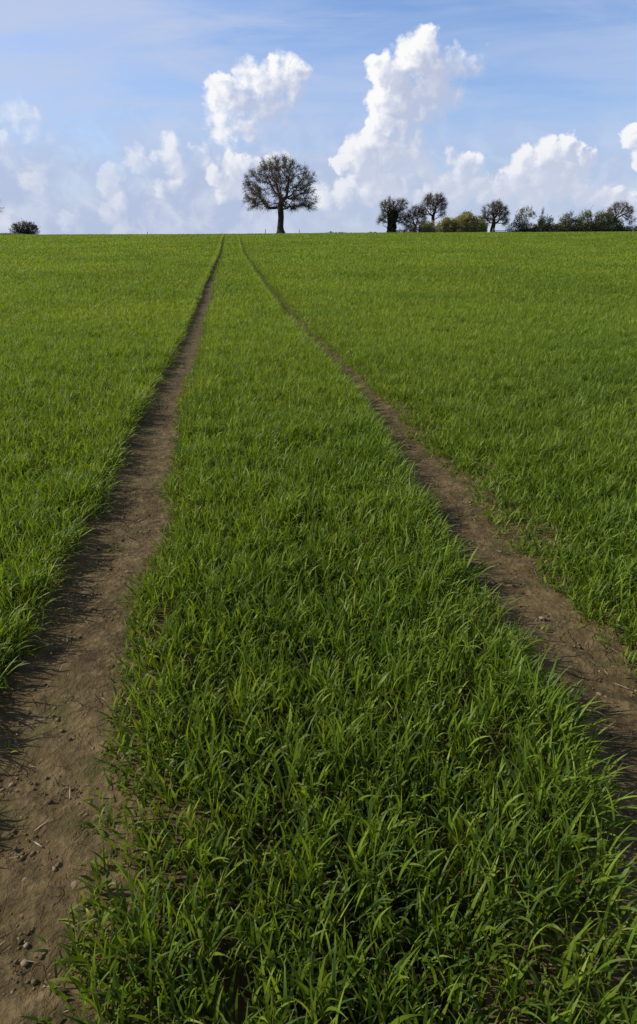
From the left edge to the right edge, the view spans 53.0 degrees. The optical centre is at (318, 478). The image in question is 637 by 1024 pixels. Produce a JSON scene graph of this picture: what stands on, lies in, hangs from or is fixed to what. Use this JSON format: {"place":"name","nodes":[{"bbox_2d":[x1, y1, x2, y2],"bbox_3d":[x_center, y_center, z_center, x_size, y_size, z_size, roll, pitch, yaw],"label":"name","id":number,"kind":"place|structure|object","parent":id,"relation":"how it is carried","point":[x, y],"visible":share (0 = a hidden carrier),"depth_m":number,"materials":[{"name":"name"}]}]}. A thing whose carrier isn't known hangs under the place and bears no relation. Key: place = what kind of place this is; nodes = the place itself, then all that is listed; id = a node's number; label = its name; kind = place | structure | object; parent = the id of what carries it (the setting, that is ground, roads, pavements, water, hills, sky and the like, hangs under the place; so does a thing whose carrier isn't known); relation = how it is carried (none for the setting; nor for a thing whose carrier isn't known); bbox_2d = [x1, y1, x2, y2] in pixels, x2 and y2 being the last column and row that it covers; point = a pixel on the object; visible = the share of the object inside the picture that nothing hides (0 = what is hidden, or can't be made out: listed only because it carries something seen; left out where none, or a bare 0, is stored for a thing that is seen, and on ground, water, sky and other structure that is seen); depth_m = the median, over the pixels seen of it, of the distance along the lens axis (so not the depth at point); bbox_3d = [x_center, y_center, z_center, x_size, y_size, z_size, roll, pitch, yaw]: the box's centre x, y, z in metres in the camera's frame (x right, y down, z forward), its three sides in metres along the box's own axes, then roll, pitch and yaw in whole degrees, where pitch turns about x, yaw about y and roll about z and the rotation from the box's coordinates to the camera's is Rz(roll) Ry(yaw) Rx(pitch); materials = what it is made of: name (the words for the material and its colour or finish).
{"place":"outdoors","nodes":[
{"label":"outdoors","id":0,"kind":"place"},
{"bbox_2d":[0,233,28,234],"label":"rough grass","id":1,"kind":"structure","parent":0,"point":[12,233],"depth_m":115.69,"materials":[{"name":"green plant"}]},
{"bbox_2d":[0,237,252,1023],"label":"dirt track","id":2,"kind":"structure","parent":0,"point":[41,900],"depth_m":1.84,"materials":[{"name":"soil"}]},
{"bbox_2d":[71,880,76,889],"bbox_3d":[-0.567,0.944,1.482,0.021,0.009,0.036,10,22,25],"label":"stone","id":3,"kind":"object","parent":2,"relation":"on","point":[73,883],"visible":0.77,"depth_m":1.48,"materials":[{"name":"beige stone"}]},
{"bbox_2d":[0,348,636,994],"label":"soil crumbs","id":4,"kind":"object","parent":2,"relation":"on","point":[26,944],"visible":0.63,"depth_m":2.05,"materials":[{"name":"brown soil"}]},
{"bbox_2d":[0,231,636,1023],"bbox_3d":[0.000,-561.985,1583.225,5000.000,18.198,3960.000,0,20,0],"label":"ground","id":5,"kind":"structure","parent":0,"point":[330,877],"depth_m":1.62,"materials":[{"name":"green plant"}]},
{"bbox_2d":[9,218,40,234],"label":"hawthorn bush","id":6,"kind":"object","parent":5,"relation":"on","point":[27,229],"visible":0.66,"depth_m":118.69,"materials":[{"name":"green plant"}]},
{"bbox_2d":[242,154,320,232],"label":"oak tree","id":7,"kind":"object","parent":5,"relation":"on","point":[281,205],"visible":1,"depth_m":111.82,"materials":[{"name":"brown plant"}]},
{"bbox_2d":[375,195,409,232],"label":"ivy tree","id":8,"kind":"object","parent":5,"relation":"on","point":[391,216],"visible":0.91,"depth_m":129.00,"materials":[{"name":"green plant"}]},
{"bbox_2d":[394,223,424,232],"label":"scrub bush","id":9,"kind":"object","parent":5,"relation":"on","point":[412,228],"visible":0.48,"depth_m":128.21,"materials":[{"name":"plant"}]},
{"bbox_2d":[402,202,427,229],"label":"tree","id":10,"kind":"object","parent":5,"relation":"on","point":[415,213],"visible":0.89,"depth_m":130.13,"materials":[{"name":"plant"}]},
{"bbox_2d":[418,219,436,232],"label":"willow bush","id":11,"kind":"object","parent":5,"relation":"on","point":[431,226],"visible":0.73,"depth_m":128.90,"materials":[{"name":"green plant"}]},
{"bbox_2d":[419,190,448,221],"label":"tree","id":12,"kind":"object","parent":5,"relation":"on","point":[432,201],"visible":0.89,"depth_m":132.22,"materials":[{"name":"plant"}]},
{"bbox_2d":[436,214,455,231],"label":"willow bush","id":13,"kind":"object","parent":5,"relation":"on","point":[445,225],"visible":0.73,"depth_m":127.70,"materials":[{"name":"green plant"}]},
{"bbox_2d":[451,209,478,231],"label":"willow bush","id":14,"kind":"object","parent":5,"relation":"on","point":[466,222],"visible":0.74,"depth_m":127.35,"materials":[{"name":"green plant"}]},
{"bbox_2d":[474,217,490,231],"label":"willow bush","id":15,"kind":"object","parent":5,"relation":"on","point":[482,226],"visible":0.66,"depth_m":127.05,"materials":[{"name":"green plant"}]},
{"bbox_2d":[476,199,511,231],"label":"tree","id":16,"kind":"object","parent":5,"relation":"on","point":[494,211],"visible":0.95,"depth_m":128.23,"materials":[{"name":"plant"}]},
{"bbox_2d":[506,205,537,231],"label":"evergreen bush","id":17,"kind":"object","parent":5,"relation":"on","point":[522,226],"visible":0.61,"depth_m":128.51,"materials":[{"name":"green plant"}]},
{"bbox_2d":[533,214,564,231],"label":"dark bush","id":18,"kind":"object","parent":5,"relation":"on","point":[548,226],"visible":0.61,"depth_m":127.69,"materials":[{"name":"green plant"}]},
{"bbox_2d":[552,207,595,231],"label":"green bush","id":19,"kind":"object","parent":5,"relation":"on","point":[579,221],"visible":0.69,"depth_m":126.53,"materials":[{"name":"green plant"}]},
{"bbox_2d":[588,209,624,231],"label":"green bush","id":20,"kind":"object","parent":5,"relation":"on","point":[610,225],"visible":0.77,"depth_m":126.37,"materials":[{"name":"green plant"}]},
{"bbox_2d":[607,200,636,225],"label":"tree","id":21,"kind":"object","parent":5,"relation":"on","point":[624,207],"visible":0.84,"depth_m":134.54,"materials":[{"name":"plant"}]},
{"bbox_2d":[613,225,636,231],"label":"dark bush","id":22,"kind":"object","parent":5,"relation":"on","point":[631,228],"visible":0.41,"depth_m":127.62,"materials":[{"name":"green plant"}]},
{"bbox_2d":[0,0,636,234],"label":"sky","id":23,"kind":"structure","parent":0,"point":[117,116],"materials":[{"name":"blue"}]},
{"bbox_2d":[243,246,636,1023],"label":"dirt track","id":24,"kind":"structure","parent":0,"point":[567,634],"depth_m":2.26,"materials":[{"name":"soil"}]},
{"bbox_2d":[0,383,631,1011],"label":"stones","id":25,"kind":"object","parent":24,"relation":"on","point":[122,627],"visible":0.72,"depth_m":2.14,"materials":[{"name":"grey stone"}]}
]}

